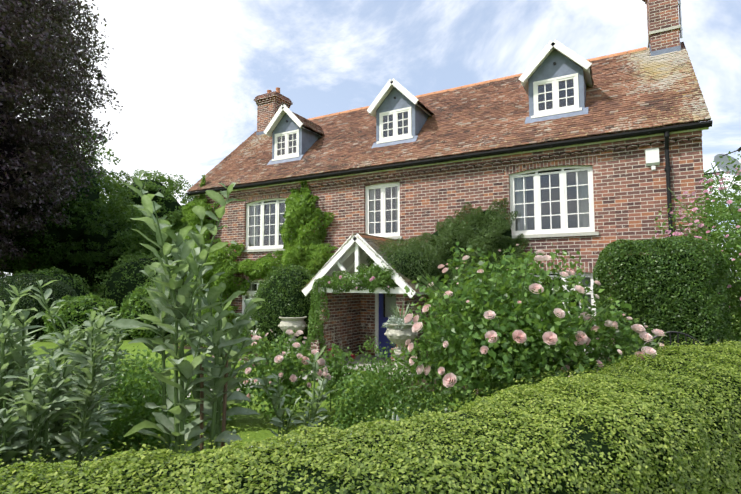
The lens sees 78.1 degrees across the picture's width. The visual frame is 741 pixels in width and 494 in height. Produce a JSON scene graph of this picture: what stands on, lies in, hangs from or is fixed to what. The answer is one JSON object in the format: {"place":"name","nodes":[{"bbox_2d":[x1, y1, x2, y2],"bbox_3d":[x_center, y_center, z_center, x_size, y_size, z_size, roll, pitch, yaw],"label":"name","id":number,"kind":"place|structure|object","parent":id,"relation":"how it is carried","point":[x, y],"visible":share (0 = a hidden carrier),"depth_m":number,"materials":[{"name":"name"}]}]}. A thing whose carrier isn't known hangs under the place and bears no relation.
{"place":"outdoors","nodes":[
{"label":"outdoors","id":0,"kind":"place"},
{"bbox_2d":[190,355,255,425],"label":"plant","id":1,"kind":"object","parent":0,"point":[231,405],"depth_m":6.27,"materials":[{"name":"green plant"}]},
{"bbox_2d":[173,341,493,447],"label":"border soil","id":2,"kind":"structure","parent":0,"point":[246,359],"depth_m":9.36,"materials":[{"name":"brown soil"}]},
{"bbox_2d":[0,408,17,487],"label":"tall leafy plant","id":3,"kind":"object","parent":2,"relation":"on","point":[5,447],"visible":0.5,"depth_m":2.78,"materials":[{"name":"green plant"}]},
{"bbox_2d":[0,285,117,488],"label":"tall leafy plant","id":4,"kind":"object","parent":2,"relation":"on","point":[17,434],"depth_m":3.41,"materials":[{"name":"green plant"}]},
{"bbox_2d":[0,276,122,472],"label":"tall leafy plant","id":5,"kind":"object","parent":2,"relation":"on","point":[18,358],"depth_m":3.72,"materials":[{"name":"green plant"}]},
{"bbox_2d":[107,170,265,462],"bbox_3d":[-1.403,0.798,3.558,1.182,2.888,1.252,-2,-5,29],"label":"tall leafy plant","id":6,"kind":"object","parent":2,"relation":"on","point":[169,310],"depth_m":3.35,"materials":[{"name":"green plant"}]},
{"bbox_2d":[174,326,211,347],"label":"house border plant","id":7,"kind":"object","parent":2,"relation":"on","point":[202,343],"visible":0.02,"depth_m":13.64,"materials":[{"name":"green plant"}]},
{"bbox_2d":[225,324,256,345],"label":"rose by window","id":8,"kind":"object","parent":2,"relation":"on","point":[245,332],"depth_m":13.24,"materials":[{"name":"green plant"}]},
{"bbox_2d":[232,332,266,352],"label":"house border plant","id":9,"kind":"object","parent":2,"relation":"on","point":[248,336],"visible":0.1,"depth_m":12.82,"materials":[{"name":"green plant"}]},
{"bbox_2d":[232,326,330,424],"bbox_3d":[-1.269,1.744,6.325,1.375,1.252,1.346,-2,-5,29],"label":"rose","id":10,"kind":"object","parent":2,"relation":"on","point":[289,367],"depth_m":6.15,"materials":[{"name":"green plant"}]},
{"bbox_2d":[252,345,337,442],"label":"tall leafy plant","id":11,"kind":"object","parent":2,"relation":"on","point":[274,396],"depth_m":3.96,"materials":[{"name":"green plant"}]},
{"bbox_2d":[285,347,325,369],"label":"house border plant","id":12,"kind":"object","parent":2,"relation":"on","point":[311,360],"visible":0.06,"depth_m":10.28,"materials":[{"name":"green plant"}]},
{"bbox_2d":[226,340,390,377],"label":"shrub","id":13,"kind":"object","parent":2,"relation":"on","point":[251,347],"visible":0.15,"depth_m":12.42,"materials":[{"name":"green plant"}]},
{"bbox_2d":[318,335,437,439],"bbox_3d":[0.166,1.831,6.151,1.623,1.256,1.637,-2,-5,29],"label":"border shrub","id":14,"kind":"object","parent":2,"relation":"on","point":[369,390],"visible":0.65,"depth_m":5.98,"materials":[{"name":"green plant"}]},
{"bbox_2d":[384,323,417,380],"bbox_3d":[0.628,2.133,9.299,0.720,1.160,0.680,-2,-5,29],"label":"urn","id":15,"kind":"object","parent":2,"relation":"on","point":[399,337],"visible":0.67,"depth_m":9.10,"materials":[{"name":"stone"}]},
{"bbox_2d":[382,314,412,328],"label":"potted plant","id":16,"kind":"object","parent":15,"relation":"on","point":[393,319],"visible":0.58,"depth_m":9.19,"materials":[{"name":"green plant"}]},
{"bbox_2d":[389,303,414,322],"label":"urn plant spikes","id":17,"kind":"object","parent":15,"relation":"on","point":[396,312],"visible":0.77,"depth_m":9.35,"materials":[{"name":"green plant"}]},
{"bbox_2d":[348,401,482,437],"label":"lambs ear spikes","id":18,"kind":"object","parent":2,"relation":"on","point":[397,416],"visible":0.04,"depth_m":4.84,"materials":[{"name":"silver plant"}]},
{"bbox_2d":[368,371,464,431],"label":"border shrub","id":19,"kind":"object","parent":2,"relation":"on","point":[427,404],"visible":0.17,"depth_m":5.21,"materials":[{"name":"green plant"}]},
{"bbox_2d":[386,330,492,382],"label":"shrub","id":20,"kind":"object","parent":2,"relation":"on","point":[433,366],"visible":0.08,"depth_m":9.38,"materials":[{"name":"green plant"}]},
{"bbox_2d":[555,332,665,373],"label":"rose canes","id":21,"kind":"object","parent":2,"relation":"on","point":[629,345],"visible":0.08,"depth_m":5.33,"materials":[{"name":"green plant"}]},
{"bbox_2d":[637,331,720,351],"bbox_3d":[3.834,1.731,5.722,0.957,1.337,0.060,-2,-5,25],"label":"iron gate","id":22,"kind":"object","parent":2,"relation":"on","point":[678,333],"visible":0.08,"depth_m":5.74,"materials":[{"name":"black"}]},
{"bbox_2d":[351,233,393,241],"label":"porch ridge","id":23,"kind":"structure","parent":0,"point":[371,237],"depth_m":10.85,"materials":[{"name":"brown tile"}]},
{"bbox_2d":[4,0,740,278],"label":"sky","id":24,"kind":"structure","parent":0,"point":[187,76],"materials":[{"name":"white"}]},
{"bbox_2d":[29,281,740,469],"bbox_3d":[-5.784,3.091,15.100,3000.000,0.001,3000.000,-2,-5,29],"label":"lawn","id":25,"kind":"structure","parent":0,"point":[252,424],"depth_m":6.86,"materials":[{"name":"green plant"}]},
{"bbox_2d":[0,273,77,338],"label":"bush","id":26,"kind":"object","parent":25,"relation":"on","point":[54,286],"depth_m":15.20,"materials":[{"name":"green plant"}]},
{"bbox_2d":[7,266,94,296],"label":"shrub","id":27,"kind":"object","parent":25,"relation":"on","point":[45,272],"depth_m":18.86,"materials":[{"name":"green plant"}]},
{"bbox_2d":[0,192,107,280],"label":"tree","id":28,"kind":"object","parent":25,"relation":"on","point":[10,270],"depth_m":36.33,"materials":[{"name":"green plant"}]},
{"bbox_2d":[0,0,122,274],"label":"copper beech tree","id":29,"kind":"object","parent":25,"relation":"on","point":[39,57],"depth_m":24.47,"materials":[{"name":"plant"}]},
{"bbox_2d":[0,106,133,274],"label":"tree","id":30,"kind":"object","parent":25,"relation":"on","point":[108,185],"depth_m":31.18,"materials":[{"name":"green plant"}]},
{"bbox_2d":[10,306,132,458],"bbox_3d":[-3.178,1.454,4.851,1.416,1.777,1.355,-2,-5,29],"label":"tall leafy plant","id":31,"kind":"object","parent":25,"relation":"on","point":[116,335],"depth_m":4.87,"materials":[{"name":"green plant"}]},
{"bbox_2d":[42,293,121,341],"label":"shrub","id":32,"kind":"object","parent":25,"relation":"on","point":[80,300],"depth_m":14.80,"materials":[{"name":"green plant"}]},
{"bbox_2d":[20,200,145,297],"bbox_3d":[-21.831,0.514,36.018,10.774,8.603,10.290,-2,-5,29],"label":"tree","id":33,"kind":"object","parent":25,"relation":"on","point":[129,214],"depth_m":33.48,"materials":[{"name":"green plant"}]},
{"bbox_2d":[52,194,157,286],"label":"tree","id":34,"kind":"object","parent":25,"relation":"on","point":[121,206],"depth_m":42.41,"materials":[{"name":"green plant"}]},
{"bbox_2d":[64,345,157,432],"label":"border shrub","id":35,"kind":"object","parent":25,"relation":"on","point":[132,362],"visible":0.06,"depth_m":6.51,"materials":[{"name":"green plant"}]},
{"bbox_2d":[93,250,174,310],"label":"shrub","id":36,"kind":"object","parent":25,"relation":"on","point":[115,276],"depth_m":19.43,"materials":[{"name":"green plant"}]},
{"bbox_2d":[63,347,211,460],"bbox_3d":[-3.081,1.833,5.741,2.027,1.204,1.747,-2,-5,29],"label":"border shrub","id":37,"kind":"object","parent":25,"relation":"on","point":[123,423],"visible":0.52,"depth_m":5.38,"materials":[{"name":"green plant"}]},
{"bbox_2d":[108,213,173,263],"bbox_3d":[-13.818,0.995,35.819,11.458,7.615,12.046,-2,-5,29],"label":"tree","id":38,"kind":"object","parent":25,"relation":"on","point":[137,237],"depth_m":32.15,"materials":[{"name":"green plant"}]},
{"bbox_2d":[113,249,173,271],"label":"shrub","id":39,"kind":"object","parent":25,"relation":"on","point":[146,254],"depth_m":25.55,"materials":[{"name":"green plant"}]},
{"bbox_2d":[121,277,167,315],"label":"shrub","id":40,"kind":"object","parent":25,"relation":"on","point":[147,284],"depth_m":17.27,"materials":[{"name":"green plant"}]},
{"bbox_2d":[99,169,194,225],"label":"tree","id":41,"kind":"object","parent":25,"relation":"on","point":[170,189],"depth_m":46.13,"materials":[{"name":"green plant"}]},
{"bbox_2d":[119,283,174,339],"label":"shrub","id":42,"kind":"object","parent":25,"relation":"on","point":[123,311],"depth_m":15.12,"materials":[{"name":"green plant"}]},
{"bbox_2d":[163,197,197,250],"bbox_3d":[-11.012,0.546,29.861,5.559,7.638,5.575,-2,-5,29],"label":"tree","id":43,"kind":"object","parent":25,"relation":"on","point":[176,223],"visible":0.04,"depth_m":28.30,"materials":[{"name":"green plant"}]},
{"bbox_2d":[159,371,351,397],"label":"path stepping stones","id":44,"kind":"object","parent":25,"relation":"on","point":[305,377],"depth_m":9.09,"materials":[{"name":"grey stone"}]},
{"bbox_2d":[250,262,319,357],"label":"porch shrub","id":45,"kind":"object","parent":25,"relation":"on","point":[289,297],"depth_m":11.23,"materials":[{"name":"green plant"}]},
{"bbox_2d":[278,316,307,360],"bbox_3d":[-1.872,2.256,10.971,0.720,1.160,0.680,-2,-5,29],"label":"urn","id":46,"kind":"object","parent":25,"relation":"on","point":[295,323],"visible":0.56,"depth_m":10.77,"materials":[{"name":"stone"}]},
{"bbox_2d":[316,343,357,402],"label":"shrub","id":47,"kind":"object","parent":25,"relation":"on","point":[332,368],"depth_m":6.90,"materials":[{"name":"green plant"}]},
{"bbox_2d":[318,353,350,411],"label":"crimson rose canes","id":48,"kind":"object","parent":47,"relation":"attached to","point":[336,365],"visible":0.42,"depth_m":6.91,"materials":[{"name":"green plant"}]},
{"bbox_2d":[0,338,740,493],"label":"hedge","id":49,"kind":"object","parent":25,"relation":"on","point":[577,383],"depth_m":2.78,"materials":[{"name":"green plant"}]},
{"bbox_2d":[311,292,431,372],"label":"porch walls","id":50,"kind":"structure","parent":25,"relation":"on","point":[342,325],"depth_m":11.13,"materials":[{"name":"brown brick"}]},
{"bbox_2d":[302,233,434,296],"bbox_3d":[0.086,0.462,10.982,2.955,1.425,1.808,-2,-5,29],"label":"porch gable frame","id":51,"kind":"object","parent":50,"relation":"on","point":[353,253],"visible":0.52,"depth_m":10.37,"materials":[{"name":"white wood"}]},
{"bbox_2d":[304,261,399,356],"bbox_3d":[-0.522,1.642,10.128,2.645,2.652,0.285,-2,-5,29],"label":"climbing plant","id":52,"kind":"object","parent":51,"relation":"attached to","point":[333,285],"depth_m":10.36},
{"bbox_2d":[301,233,437,291],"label":"porch tiles","id":53,"kind":"object","parent":51,"relation":"on","point":[373,244],"visible":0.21,"depth_m":10.38,"materials":[{"name":"brown tile"}]},
{"bbox_2d":[365,237,447,297],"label":"shrub","id":54,"kind":"object","parent":53,"relation":"on","point":[403,248],"depth_m":10.05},
{"bbox_2d":[198,122,706,372],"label":"house walls","id":55,"kind":"structure","parent":25,"relation":"on","point":[630,192],"depth_m":10.48,"materials":[{"name":"red brick"}]},
{"bbox_2d":[180,174,367,336],"bbox_3d":[-3.518,0.568,13.452,7.370,6.270,1.025,-2,-5,29],"label":"climbing wisteria","id":56,"kind":"object","parent":55,"relation":"attached to","point":[308,250],"depth_m":13.27,"materials":[{"name":"green plant"}]},
{"bbox_2d":[239,156,598,356],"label":"house windows","id":57,"kind":"structure","parent":55,"relation":"in","point":[552,199],"depth_m":10.84,"materials":[{"name":"white wood"}]},
{"bbox_2d":[186,120,711,253],"bbox_3d":[0.123,0.353,11.851,14.330,4.885,0.271,-2,-5,29],"label":"gutter","id":58,"kind":"object","parent":55,"relation":"attached to","point":[667,131],"visible":0.73,"depth_m":10.13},
{"bbox_2d":[188,42,710,191],"bbox_3d":[1.659,-3.415,14.885,14.280,3.105,6.530,-2,-5,29],"label":"roof base","id":59,"kind":"object","parent":55,"relation":"on","point":[542,106],"visible":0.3,"depth_m":11.36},
{"bbox_2d":[264,39,592,164],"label":"dormers","id":60,"kind":"object","parent":59,"relation":"on","point":[557,74],"visible":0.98,"depth_m":12.39,"materials":[{"name":"white paint"}]},
{"bbox_2d":[187,48,710,190],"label":"roof tiles","id":61,"kind":"object","parent":59,"relation":"on","point":[627,104],"visible":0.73,"depth_m":11.68,"materials":[{"name":"brown tile"}]},
{"bbox_2d":[254,0,680,134],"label":"chimneys","id":62,"kind":"object","parent":59,"relation":"on","point":[664,26],"visible":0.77,"depth_m":11.41,"materials":[{"name":"brick"}]},
{"bbox_2d":[678,0,682,37],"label":"tv aerial","id":63,"kind":"object","parent":62,"relation":"attached to","point":[680,19],"visible":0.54,"depth_m":11.66,"materials":[{"name":"grey metal"}]},
{"bbox_2d":[405,198,529,311],"bbox_3d":[2.077,0.229,10.625,3.749,2.663,1.008,-2,-5,29],"label":"climbing shrub","id":64,"kind":"object","parent":55,"relation":"attached to","point":[473,238],"depth_m":10.35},
{"bbox_2d":[645,148,659,169],"bbox_3d":[5.599,-1.739,9.065,0.230,0.410,0.070,-2,-5,29],"label":"alarm box","id":65,"kind":"object","parent":55,"relation":"attached to","point":[652,157],"visible":0.94,"depth_m":9.04,"materials":[{"name":"white plastic"}]},
{"bbox_2d":[704,147,740,175],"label":"satellite dish","id":66,"kind":"object","parent":55,"relation":"attached to","point":[717,158],"visible":0.6,"depth_m":8.84,"materials":[{"name":"grey metal"}]},
{"bbox_2d":[592,236,734,358],"bbox_3d":[4.544,1.250,7.252,1.722,2.723,3.104,-2,-5,29],"label":"hedge","id":67,"kind":"object","parent":25,"relation":"on","point":[721,320],"depth_m":6.06,"materials":[{"name":"green plant"}]},
{"bbox_2d":[651,151,740,343],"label":"rose bush","id":68,"kind":"object","parent":25,"relation":"on","point":[733,243],"depth_m":6.98,"materials":[{"name":"green plant"}]},
{"bbox_2d":[668,163,740,301],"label":"rose bush stems","id":69,"kind":"object","parent":25,"relation":"on","point":[732,213],"visible":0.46,"depth_m":7.01,"materials":[{"name":"green plant"}]},
{"bbox_2d":[703,169,740,242],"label":"tree","id":70,"kind":"object","parent":25,"relation":"on","point":[710,182],"depth_m":33.51,"materials":[{"name":"green plant"}]},
{"bbox_2d":[705,340,740,351],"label":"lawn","id":71,"kind":"structure","parent":25,"relation":"on","point":[730,344],"depth_m":5.30,"materials":[{"name":"green plant"}]},
{"bbox_2d":[731,175,740,235],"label":"tree","id":72,"kind":"object","parent":25,"relation":"on","point":[736,188],"visible":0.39,"depth_m":11.26,"materials":[{"name":"green plant"}]},
{"bbox_2d":[308,47,646,119],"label":"roof ridge","id":73,"kind":"structure","parent":0,"point":[516,75],"depth_m":13.95,"materials":[{"name":"tile"}]},
{"bbox_2d":[397,241,638,411],"bbox_3d":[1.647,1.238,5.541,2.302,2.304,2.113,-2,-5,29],"label":"rose bush stems","id":74,"kind":"object","parent":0,"point":[476,339],"visible":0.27,"depth_m":5.45,"materials":[{"name":"green plant"}]},
{"bbox_2d":[421,244,611,302],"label":"big rose buds","id":75,"kind":"object","parent":74,"relation":"attached to","point":[566,274],"visible":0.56,"depth_m":5.12,"materials":[{"name":"pink plant"}]},
{"bbox_2d":[551,305,665,381],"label":"rose","id":76,"kind":"object","parent":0,"point":[636,342],"depth_m":5.23,"materials":[{"name":"plant"}]}
]}

